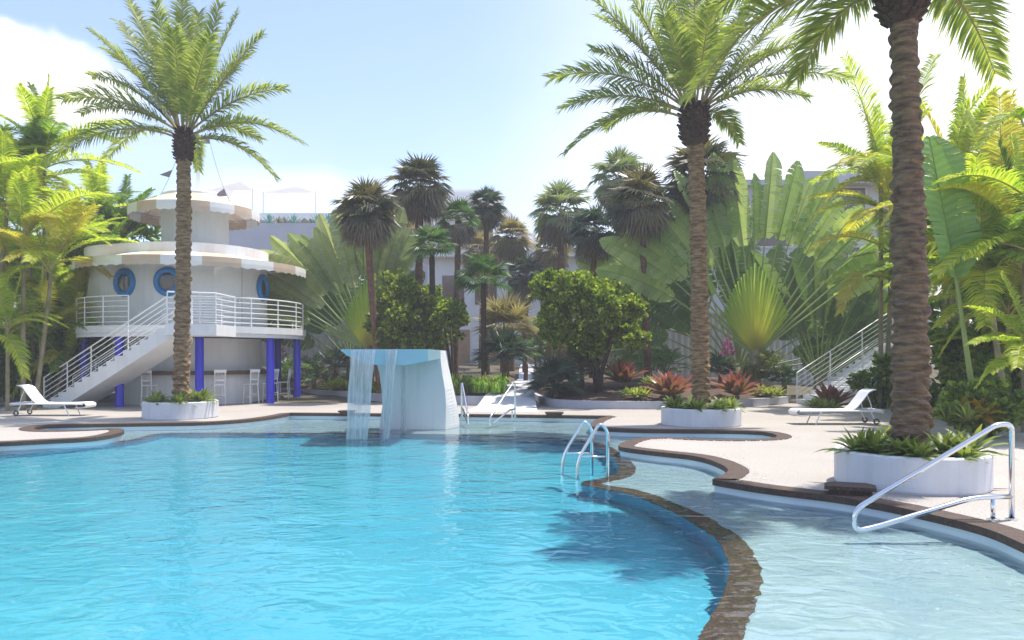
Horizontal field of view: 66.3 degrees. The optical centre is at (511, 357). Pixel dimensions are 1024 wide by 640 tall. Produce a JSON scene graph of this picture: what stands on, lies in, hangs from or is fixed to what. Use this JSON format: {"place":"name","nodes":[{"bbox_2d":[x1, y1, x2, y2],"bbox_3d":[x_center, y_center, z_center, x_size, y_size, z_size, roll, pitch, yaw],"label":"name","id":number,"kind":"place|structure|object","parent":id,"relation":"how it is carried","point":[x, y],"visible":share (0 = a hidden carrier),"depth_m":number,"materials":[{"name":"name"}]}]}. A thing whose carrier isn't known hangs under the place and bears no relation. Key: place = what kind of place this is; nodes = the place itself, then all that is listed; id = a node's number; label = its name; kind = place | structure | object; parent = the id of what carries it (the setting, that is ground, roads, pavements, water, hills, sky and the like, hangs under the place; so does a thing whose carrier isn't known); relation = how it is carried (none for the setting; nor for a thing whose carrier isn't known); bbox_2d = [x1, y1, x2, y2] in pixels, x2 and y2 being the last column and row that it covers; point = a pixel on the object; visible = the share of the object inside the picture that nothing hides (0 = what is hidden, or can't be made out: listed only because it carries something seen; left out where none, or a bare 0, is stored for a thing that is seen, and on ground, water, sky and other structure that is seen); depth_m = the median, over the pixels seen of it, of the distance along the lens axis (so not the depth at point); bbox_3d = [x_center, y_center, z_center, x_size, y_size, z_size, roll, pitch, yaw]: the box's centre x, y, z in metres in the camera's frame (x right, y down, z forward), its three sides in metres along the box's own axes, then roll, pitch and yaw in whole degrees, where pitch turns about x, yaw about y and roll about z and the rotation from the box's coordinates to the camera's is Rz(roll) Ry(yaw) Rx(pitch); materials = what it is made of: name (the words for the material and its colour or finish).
{"place":"outdoors","nodes":[
{"label":"outdoors","id":0,"kind":"place"},
{"bbox_2d":[0,364,940,401],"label":"garden terrain","id":1,"kind":"structure","parent":0,"point":[466,368],"depth_m":32.67,"materials":[{"name":"soil"}]},
{"bbox_2d":[8,180,143,305],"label":"feather palm","id":2,"kind":"object","parent":1,"relation":"on","point":[95,227],"visible":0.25,"depth_m":32.15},
{"bbox_2d":[51,151,159,364],"bbox_3d":[-17.936,-3.704,35.135,5.198,10.963,5.408,0,0,0],"label":"feather palm","id":3,"kind":"object","parent":1,"relation":"on","point":[93,183],"visible":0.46,"depth_m":34.61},
{"bbox_2d":[80,199,160,349],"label":"leafy tree","id":4,"kind":"object","parent":1,"relation":"on","point":[110,211],"visible":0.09,"depth_m":35.46,"materials":[{"name":"green plant"}]},
{"bbox_2d":[261,319,374,378],"bbox_3d":[-8.348,-0.287,36.010,8.562,3.342,0.180,0,0,0],"label":"garden fence","id":5,"kind":"object","parent":1,"relation":"on","point":[321,337],"visible":0.04,"depth_m":36.00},
{"bbox_2d":[460,229,501,368],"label":"fan palm","id":6,"kind":"object","parent":1,"relation":"on","point":[479,242],"visible":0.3,"depth_m":44.66,"materials":[{"name":"green plant"}]},
{"bbox_2d":[489,213,535,370],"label":"fan palm","id":7,"kind":"object","parent":1,"relation":"on","point":[506,248],"visible":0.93,"depth_m":41.48,"materials":[{"name":"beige plant"}]},
{"bbox_2d":[502,253,546,371],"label":"fan palm","id":8,"kind":"object","parent":1,"relation":"on","point":[526,266],"visible":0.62,"depth_m":40.57,"materials":[{"name":"green plant"}]},
{"bbox_2d":[515,316,566,366],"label":"bush","id":9,"kind":"object","parent":1,"relation":"on","point":[542,350],"visible":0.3,"depth_m":47.61,"materials":[{"name":"green plant"}]},
{"bbox_2d":[530,235,573,362],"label":"fan palm","id":10,"kind":"object","parent":1,"relation":"on","point":[547,259],"visible":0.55,"depth_m":45.35,"materials":[{"name":"green plant"}]},
{"bbox_2d":[527,178,593,358],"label":"fan palm","id":11,"kind":"object","parent":1,"relation":"on","point":[552,230],"visible":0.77,"depth_m":39.61,"materials":[{"name":"green plant"}]},
{"bbox_2d":[584,144,651,363],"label":"fan palm","id":12,"kind":"object","parent":1,"relation":"on","point":[618,160],"visible":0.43,"depth_m":37.49,"materials":[{"name":"green plant"}]},
{"bbox_2d":[635,345,691,374],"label":"fern bush","id":13,"kind":"object","parent":1,"relation":"on","point":[664,356],"visible":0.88,"depth_m":30.32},
{"bbox_2d":[736,358,768,378],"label":"grass clump","id":14,"kind":"object","parent":1,"relation":"on","point":[755,373],"visible":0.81,"depth_m":29.67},
{"bbox_2d":[636,312,873,384],"bbox_3d":[11.858,-0.379,36.510,12.232,3.446,0.180,0,0,0],"label":"garden fence","id":15,"kind":"object","parent":1,"relation":"on","point":[687,341],"visible":0.08,"depth_m":36.50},
{"bbox_2d":[747,251,893,389],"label":"traveler palm","id":16,"kind":"object","parent":1,"relation":"on","point":[852,322],"visible":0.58,"depth_m":31.40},
{"bbox_2d":[465,364,537,411],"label":"path","id":17,"kind":"structure","parent":0,"point":[525,402],"depth_m":26.64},
{"bbox_2d":[0,419,1023,639],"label":"pool water","id":18,"kind":"structure","parent":0,"point":[308,529],"depth_m":7.44,"materials":[{"name":"liquid"}]},
{"bbox_2d":[340,349,459,438],"bbox_3d":[-2.683,0.969,19.176,2.600,2.323,3.248,0,0,0],"label":"waterfall fountain","id":19,"kind":"object","parent":18,"relation":"in","point":[417,388],"visible":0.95,"depth_m":20.00,"materials":[{"name":"white paint"}]},
{"bbox_2d":[0,402,1023,530],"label":"pool deck","id":20,"kind":"structure","parent":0,"point":[800,463],"depth_m":17.49,"materials":[{"name":"concrete"}]},
{"bbox_2d":[0,334,34,400],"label":"bush","id":21,"kind":"object","parent":20,"relation":"on","point":[14,375],"visible":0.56,"depth_m":27.25,"materials":[{"name":"green plant"}]},
{"bbox_2d":[0,273,69,410],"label":"feather palm","id":22,"kind":"object","parent":20,"relation":"on","point":[8,316],"visible":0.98,"depth_m":24.43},
{"bbox_2d":[0,123,85,274],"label":"feather palm","id":23,"kind":"object","parent":20,"relation":"on","point":[10,161],"visible":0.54,"depth_m":25.83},
{"bbox_2d":[0,236,90,401],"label":"feather palm","id":24,"kind":"object","parent":20,"relation":"on","point":[78,279],"visible":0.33,"depth_m":28.73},
{"bbox_2d":[9,384,96,415],"bbox_3d":[-13.296,1.231,22.718,2.190,0.892,0.680,0,0,0],"label":"sun lounger","id":25,"kind":"object","parent":20,"relation":"on","point":[34,395],"visible":1,"depth_m":22.56,"materials":[{"name":"white paint"}]},
{"bbox_2d":[0,313,114,396],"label":"bush","id":26,"kind":"object","parent":20,"relation":"on","point":[56,339],"visible":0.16,"depth_m":28.61,"materials":[{"name":"green plant"}]},
{"bbox_2d":[0,264,126,401],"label":"feather palm","id":27,"kind":"object","parent":20,"relation":"on","point":[32,329],"visible":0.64,"depth_m":27.39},
{"bbox_2d":[0,148,137,409],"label":"feather palm","id":28,"kind":"object","parent":20,"relation":"on","point":[27,212],"visible":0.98,"depth_m":24.89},
{"bbox_2d":[0,72,146,399],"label":"feather palm","id":29,"kind":"object","parent":20,"relation":"on","point":[39,128],"visible":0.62,"depth_m":27.48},
{"bbox_2d":[142,399,218,419],"bbox_3d":[-9.262,1.407,21.911,1.986,0.526,1.986,0,0,0],"label":"round planter","id":30,"kind":"object","parent":20,"relation":"on","point":[177,411],"visible":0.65,"depth_m":21.07,"materials":[{"name":"paint"}]},
{"bbox_2d":[49,0,308,399],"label":"date palm","id":31,"kind":"object","parent":30,"relation":"in","point":[184,69],"visible":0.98,"depth_m":21.80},
{"bbox_2d":[0,412,1023,552],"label":"pool coping","id":32,"kind":"object","parent":20,"relation":"on","point":[1011,537],"visible":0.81,"depth_m":13.58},
{"bbox_2d":[824,481,876,495],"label":"coping block","id":33,"kind":"structure","parent":32,"relation":"on","point":[850,488],"depth_m":9.49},
{"bbox_2d":[661,406,741,427],"bbox_3d":[4.714,1.423,19.554,1.952,0.494,1.952,0,0,0],"label":"round planter","id":34,"kind":"object","parent":20,"relation":"on","point":[696,418],"visible":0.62,"depth_m":18.71,"materials":[{"name":"paint"}]},
{"bbox_2d":[541,0,857,405],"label":"date palm","id":35,"kind":"object","parent":34,"relation":"in","point":[695,116],"visible":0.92,"depth_m":19.44,"materials":[{"name":"plant"}]},
{"bbox_2d":[604,416,947,510],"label":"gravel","id":36,"kind":"structure","parent":20,"relation":"on","point":[747,475],"depth_m":13.88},
{"bbox_2d":[810,383,855,405],"bbox_3d":[10.791,1.238,26.304,1.766,0.855,1.764,0,0,0],"label":"bromeliad","id":37,"kind":"object","parent":20,"relation":"on","point":[830,393],"visible":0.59,"depth_m":26.18,"materials":[{"name":"red plant"}]},
{"bbox_2d":[788,388,883,424],"bbox_3d":[8.161,1.231,19.761,2.190,0.892,0.680,0,0,0],"label":"sun lounger","id":38,"kind":"object","parent":20,"relation":"on","point":[857,400],"visible":0.98,"depth_m":19.59,"materials":[{"name":"white paint"}]},
{"bbox_2d":[845,351,892,407],"bbox_3d":[12.309,0.870,26.044,2.330,2.213,1.537,0,0,13],"label":"bush","id":39,"kind":"object","parent":20,"relation":"on","point":[863,378],"visible":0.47,"depth_m":25.86,"materials":[{"name":"green plant"}]},
{"bbox_2d":[804,45,946,407],"bbox_3d":[12.696,-4.336,25.987,5.635,12.229,6.556,0,0,20],"label":"feather palm","id":40,"kind":"object","parent":20,"relation":"on","point":[877,168],"visible":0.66,"depth_m":25.86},
{"bbox_2d":[819,207,994,384],"bbox_3d":[13.909,-2.334,25.500,6.153,8.240,5.824,0,0,-30],"label":"feather palm","id":41,"kind":"object","parent":20,"relation":"on","point":[888,276],"visible":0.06,"depth_m":25.56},
{"bbox_2d":[834,443,993,495],"bbox_3d":[5.273,1.413,10.367,1.873,0.514,1.873,0,0,0],"label":"round planter","id":42,"kind":"object","parent":20,"relation":"on","point":[958,476],"visible":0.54,"depth_m":9.56,"materials":[{"name":"paint"}]},
{"bbox_2d":[676,0,1014,448],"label":"date palm","id":43,"kind":"object","parent":42,"relation":"in","point":[910,379],"visible":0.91,"depth_m":10.28,"materials":[{"name":"plant"}]},
{"bbox_2d":[816,427,895,455],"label":"planter plant","id":44,"kind":"object","parent":42,"relation":"in","point":[868,442],"visible":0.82,"depth_m":10.15,"materials":[{"name":"green plant"}]},
{"bbox_2d":[871,433,940,460],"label":"planter plant","id":45,"kind":"object","parent":42,"relation":"in","point":[907,447],"visible":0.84,"depth_m":9.70,"materials":[{"name":"green plant"}]},
{"bbox_2d":[918,429,995,462],"bbox_3d":[5.498,1.096,9.805,0.864,0.419,0.949,0,0,-19],"label":"planter plant","id":46,"kind":"object","parent":42,"relation":"in","point":[945,443],"visible":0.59,"depth_m":9.73,"materials":[{"name":"green plant"}]},
{"bbox_2d":[932,424,1018,460],"bbox_3d":[5.916,1.093,10.207,1.215,0.538,0.980,0,0,23],"label":"planter plant","id":47,"kind":"object","parent":42,"relation":"in","point":[984,442],"visible":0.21,"depth_m":10.02,"materials":[{"name":"green plant"}]},
{"bbox_2d":[852,134,1007,400],"bbox_3d":[14.002,-2.402,23.687,5.760,8.400,5.855,0,0,-21],"label":"feather palm","id":48,"kind":"object","parent":20,"relation":"on","point":[936,290],"visible":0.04,"depth_m":23.39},
{"bbox_2d":[852,422,1018,531],"bbox_3d":[4.333,1.219,8.024,1.747,1.123,0.120,0,0,-3],"label":"pool handrail","id":49,"kind":"object","parent":20,"relation":"on","point":[1010,496],"visible":1,"depth_m":8.02,"materials":[{"name":"metal"}]},
{"bbox_2d":[858,70,1022,380],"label":"feather palm","id":50,"kind":"object","parent":20,"relation":"on","point":[959,137],"visible":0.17,"depth_m":22.22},
{"bbox_2d":[860,132,1023,432],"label":"feather palm","id":51,"kind":"object","parent":20,"relation":"on","point":[1000,241],"visible":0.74,"depth_m":17.06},
{"bbox_2d":[922,135,982,380],"bbox_3d":[9.487,-1.702,17.015,1.670,6.375,0.534,0,0,-14],"label":"giant leaf plant","id":52,"kind":"object","parent":20,"relation":"on","point":[943,203],"visible":0.73,"depth_m":17.03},
{"bbox_2d":[888,87,1023,379],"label":"feather palm","id":53,"kind":"object","parent":20,"relation":"on","point":[1005,125],"visible":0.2,"depth_m":19.74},
{"bbox_2d":[927,318,995,417],"bbox_3d":[12.724,0.583,21.904,3.428,3.364,2.316,0,0,-14],"label":"bush","id":54,"kind":"object","parent":20,"relation":"on","point":[951,357],"visible":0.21,"depth_m":21.33,"materials":[{"name":"green plant"}]},
{"bbox_2d":[928,289,1000,381],"bbox_3d":[15.793,-0.931,27.130,4.934,5.321,2.978,0,0,0],"label":"bush","id":55,"kind":"object","parent":20,"relation":"on","point":[933,317],"visible":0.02,"depth_m":26.73,"materials":[{"name":"green plant"}]},
{"bbox_2d":[928,261,1021,396],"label":"feather palm","id":56,"kind":"object","parent":20,"relation":"on","point":[1015,277],"visible":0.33,"depth_m":19.31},
{"bbox_2d":[933,376,1023,437],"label":"bush","id":57,"kind":"object","parent":20,"relation":"on","point":[1010,405],"visible":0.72,"depth_m":16.34,"materials":[{"name":"green plant"}]},
{"bbox_2d":[932,401,992,422],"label":"strap plant","id":58,"kind":"object","parent":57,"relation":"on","point":[958,415],"visible":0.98,"depth_m":15.88,"materials":[{"name":"green plant"}]},
{"bbox_2d":[934,397,1006,423],"bbox_3d":[9.694,1.093,16.434,1.357,0.582,1.480,0,0,0],"label":"croton","id":59,"kind":"object","parent":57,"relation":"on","point":[977,404],"visible":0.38,"depth_m":16.06,"materials":[{"name":"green plant"}]},
{"bbox_2d":[955,301,1021,424],"bbox_3d":[13.246,0.202,19.826,3.654,3.782,2.360,0,0,0],"label":"bush","id":60,"kind":"object","parent":20,"relation":"on","point":[980,350],"visible":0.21,"depth_m":19.98,"materials":[{"name":"green plant"}]},
{"bbox_2d":[963,270,1023,389],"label":"feather palm","id":61,"kind":"object","parent":20,"relation":"on","point":[1013,344],"visible":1,"depth_m":15.56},
{"bbox_2d":[0,0,1023,346],"label":"sky","id":62,"kind":"structure","parent":0,"point":[373,83],"materials":[{"name":"blue"}]},
{"bbox_2d":[796,308,947,403],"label":"garden staircase","id":63,"kind":"structure","parent":0,"point":[839,380],"depth_m":28.82,"materials":[{"name":"metal"}]},
{"label":"ground","id":64,"kind":"structure","parent":0,"visible":0},
{"bbox_2d":[0,212,79,399],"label":"feather palm","id":65,"kind":"object","parent":64,"relation":"on","point":[9,265],"visible":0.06,"depth_m":29.91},
{"bbox_2d":[43,115,306,407],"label":"round tower","id":66,"kind":"structure","parent":64,"relation":"on","point":[134,301],"depth_m":27.98,"materials":[{"name":"white paint"}]},
{"bbox_2d":[213,266,242,325],"bbox_3d":[-10.296,-2.215,28.475,0.133,2.230,1.124,0,0,43],"label":"door","id":67,"kind":"structure","parent":66,"relation":"in","point":[226,280],"depth_m":28.44,"materials":[{"name":"white paint"}]},
{"bbox_2d":[209,181,266,209],"bbox_3d":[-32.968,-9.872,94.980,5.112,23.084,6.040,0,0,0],"label":"pavilion tent","id":68,"kind":"object","parent":64,"relation":"on","point":[239,190],"visible":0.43,"depth_m":96.43,"materials":[{"name":"fabric"}]},
{"bbox_2d":[263,186,326,212],"bbox_3d":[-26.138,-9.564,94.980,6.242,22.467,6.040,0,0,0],"label":"pavilion tent","id":69,"kind":"object","parent":64,"relation":"on","point":[295,194],"visible":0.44,"depth_m":96.30,"materials":[{"name":"fabric"}]},
{"bbox_2d":[229,213,364,296],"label":"terrace building","id":70,"kind":"structure","parent":64,"relation":"on","point":[257,237],"depth_m":52.00,"materials":[{"name":"paint"}]},
{"bbox_2d":[281,374,514,405],"bbox_3d":[-5.187,1.215,32.650,10.980,0.910,10.700,0,0,0],"label":"planting bed","id":71,"kind":"object","parent":64,"relation":"on","point":[473,399],"visible":0.17,"depth_m":31.70,"materials":[{"name":"grey paint"}]},
{"bbox_2d":[274,352,345,387],"bbox_3d":[-8.404,0.521,33.449,2.703,1.581,2.993,0,0,33],"label":"fern bush","id":72,"kind":"object","parent":71,"relation":"on","point":[311,367],"visible":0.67,"depth_m":33.32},
{"bbox_2d":[319,375,356,390],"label":"variegated plant","id":73,"kind":"object","parent":71,"relation":"on","point":[339,383],"visible":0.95,"depth_m":31.66,"materials":[{"name":"green plant"}]},
{"bbox_2d":[317,344,359,380],"bbox_3d":[-7.410,0.375,32.949,1.908,2.108,1.837,0,0,38],"label":"palmetto","id":74,"kind":"object","parent":71,"relation":"on","point":[331,355],"visible":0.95,"depth_m":32.81,"materials":[{"name":"green plant"}]},
{"bbox_2d":[261,196,428,390],"bbox_3d":[-7.112,-2.384,31.221,7.697,8.218,0.690,0,0,0],"label":"traveler palm","id":75,"kind":"object","parent":71,"relation":"on","point":[326,268],"visible":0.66,"depth_m":31.21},
{"bbox_2d":[261,270,449,382],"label":"traveler palm","id":76,"kind":"object","parent":71,"relation":"on","point":[308,340],"visible":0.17,"depth_m":33.55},
{"bbox_2d":[328,174,404,392],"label":"fan palm","id":77,"kind":"object","parent":71,"relation":"on","point":[362,227],"visible":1,"depth_m":29.04,"materials":[{"name":"green plant"}]},
{"bbox_2d":[362,266,470,375],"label":"broadleaf tree","id":78,"kind":"object","parent":71,"relation":"on","point":[406,317],"visible":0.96,"depth_m":29.09,"materials":[{"name":"green plant"}]},
{"bbox_2d":[382,152,454,285],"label":"fan palm","id":79,"kind":"object","parent":71,"relation":"on","point":[420,202],"visible":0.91,"depth_m":32.48,"materials":[{"name":"green plant"}]},
{"bbox_2d":[402,223,459,331],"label":"fan palm","id":80,"kind":"object","parent":71,"relation":"on","point":[433,235],"visible":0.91,"depth_m":29.31,"materials":[{"name":"green plant"}]},
{"bbox_2d":[436,196,481,376],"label":"fan palm","id":81,"kind":"object","parent":71,"relation":"on","point":[460,233],"visible":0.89,"depth_m":33.36,"materials":[{"name":"green plant"}]},
{"bbox_2d":[451,371,511,392],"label":"grass clump","id":82,"kind":"object","parent":71,"relation":"on","point":[498,384],"visible":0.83,"depth_m":27.76,"materials":[{"name":"green plant"}]},
{"bbox_2d":[453,252,514,379],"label":"fan palm","id":83,"kind":"object","parent":71,"relation":"on","point":[482,264],"visible":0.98,"depth_m":28.94,"materials":[{"name":"green plant"}]},
{"bbox_2d":[466,186,508,374],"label":"fan palm","id":84,"kind":"object","parent":71,"relation":"on","point":[490,217],"visible":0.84,"depth_m":35.73,"materials":[{"name":"green plant"}]},
{"bbox_2d":[469,323,537,379],"bbox_3d":[-0.476,0.017,29.269,2.703,2.818,2.373,0,0,25],"label":"palmetto","id":85,"kind":"object","parent":71,"relation":"on","point":[501,343],"visible":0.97,"depth_m":29.09,"materials":[{"name":"green plant"}]},
{"bbox_2d":[469,290,539,382],"bbox_3d":[-0.136,-0.702,31.953,3.222,4.250,3.532,0,0,0],"label":"palmetto","id":86,"kind":"object","parent":71,"relation":"on","point":[506,311],"visible":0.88,"depth_m":31.54,"materials":[{"name":"beige plant"}]},
{"bbox_2d":[344,190,539,288],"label":"canopy building","id":87,"kind":"structure","parent":64,"relation":"on","point":[463,193],"depth_m":63.60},
{"bbox_2d":[423,250,659,365],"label":"garden building","id":88,"kind":"structure","parent":64,"relation":"on","point":[444,271],"depth_m":54.00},
{"bbox_2d":[442,276,463,300],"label":"window","id":89,"kind":"structure","parent":88,"relation":"in","point":[447,281],"depth_m":53.95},
{"bbox_2d":[458,330,469,362],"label":"door","id":90,"kind":"structure","parent":88,"relation":"in","point":[464,346],"depth_m":53.93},
{"bbox_2d":[534,377,790,408],"bbox_3d":[5.681,1.250,30.826,9.601,0.840,11.043,0,0,0],"label":"planting bed","id":91,"kind":"object","parent":64,"relation":"on","point":[609,396],"visible":0.37,"depth_m":26.95,"materials":[{"name":"grey paint"}]},
{"bbox_2d":[521,351,590,397],"bbox_3d":[1.563,0.522,27.259,2.397,1.836,2.541,0,0,-25],"label":"palmetto","id":92,"kind":"object","parent":91,"relation":"on","point":[554,369],"visible":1,"depth_m":26.97,"materials":[{"name":"green plant"}]},
{"bbox_2d":[555,345,613,387],"bbox_3d":[2.429,0.261,28.511,2.502,2.338,2.529,0,0,0],"label":"palmetto","id":93,"kind":"object","parent":91,"relation":"on","point":[578,358],"visible":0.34,"depth_m":28.17,"materials":[{"name":"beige plant"}]},
{"bbox_2d":[525,267,651,392],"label":"broadleaf tree","id":94,"kind":"object","parent":91,"relation":"on","point":[593,333],"visible":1,"depth_m":26.71,"materials":[{"name":"green plant"}]},
{"bbox_2d":[565,202,619,377],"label":"fan palm","id":95,"kind":"object","parent":91,"relation":"on","point":[585,245],"visible":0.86,"depth_m":33.13,"materials":[{"name":"green plant"}]},
{"bbox_2d":[603,359,648,382],"bbox_3d":[4.144,0.457,28.419,2.107,0.921,1.755,0,0,0],"label":"bromeliad","id":96,"kind":"object","parent":91,"relation":"on","point":[623,372],"visible":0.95,"depth_m":28.25,"materials":[{"name":"red plant"}]},
{"bbox_2d":[599,161,680,376],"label":"fan palm","id":97,"kind":"object","parent":91,"relation":"on","point":[634,219],"visible":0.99,"depth_m":29.45,"materials":[{"name":"green plant"}]},
{"bbox_2d":[573,207,751,335],"bbox_3d":[6.323,-2.535,33.540,7.878,8.286,0.690,0,0,0],"label":"traveler palm","id":98,"kind":"object","parent":91,"relation":"on","point":[600,263],"visible":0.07,"depth_m":33.60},
{"bbox_2d":[640,370,691,395],"bbox_3d":[5.169,0.828,25.765,1.957,0.913,1.841,0,0,0],"label":"bromeliad","id":99,"kind":"object","parent":91,"relation":"on","point":[669,384],"visible":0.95,"depth_m":25.75,"materials":[{"name":"red plant"}]},
{"bbox_2d":[660,133,750,224],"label":"fan palm","id":100,"kind":"object","parent":91,"relation":"on","point":[680,163],"visible":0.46,"depth_m":30.27,"materials":[{"name":"green plant"}]},
{"bbox_2d":[709,349,741,383],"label":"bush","id":101,"kind":"object","parent":91,"relation":"on","point":[719,361],"visible":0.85,"depth_m":29.13,"materials":[{"name":"green plant"}]},
{"bbox_2d":[606,233,860,375],"bbox_3d":[9.201,-1.839,32.136,11.375,7.052,0.838,0,0,0],"label":"traveler palm","id":102,"kind":"object","parent":91,"relation":"on","point":[663,315],"visible":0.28,"depth_m":32.17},
{"bbox_2d":[710,369,765,394],"bbox_3d":[7.689,0.832,26.797,1.890,0.906,1.737,0,0,0],"label":"bromeliad","id":103,"kind":"object","parent":91,"relation":"on","point":[733,384],"visible":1,"depth_m":26.67,"materials":[{"name":"red plant"}]},
{"bbox_2d":[595,152,888,386],"bbox_3d":[9.317,-3.079,29.909,12.286,9.680,0.792,0,0,0],"label":"traveler palm","id":104,"kind":"object","parent":91,"relation":"on","point":[754,317],"visible":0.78,"depth_m":29.93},
{"bbox_2d":[741,348,795,377],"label":"fern bush","id":105,"kind":"object","parent":91,"relation":"on","point":[769,356],"visible":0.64,"depth_m":29.71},
{"bbox_2d":[760,362,803,395],"bbox_3d":[10.152,0.786,29.417,1.685,1.301,1.446,0,0,0],"label":"palmetto","id":106,"kind":"object","parent":91,"relation":"on","point":[784,380],"visible":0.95,"depth_m":29.38,"materials":[{"name":"green plant"}]},
{"bbox_2d":[669,171,889,311],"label":"hotel wing","id":107,"kind":"structure","parent":64,"relation":"on","point":[863,187],"depth_m":42.97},
{"label":"pool shelf floor","id":108,"kind":"structure","parent":0,"visible":0},
{"bbox_2d":[0,416,1023,561],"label":"pool wall","id":109,"kind":"structure","parent":108,"relation":"on","point":[995,544],"depth_m":14.18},
{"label":"stone edge kerb","id":110,"kind":"structure","parent":108,"relation":"on","visible":0},
{"bbox_2d":[560,421,608,477],"bbox_3d":[1.113,1.518,12.160,0.745,1.043,0.470,0,0,0],"label":"pool ladder","id":111,"kind":"object","parent":110,"relation":"on","point":[589,440],"visible":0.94,"depth_m":11.94,"materials":[{"name":"metal"}]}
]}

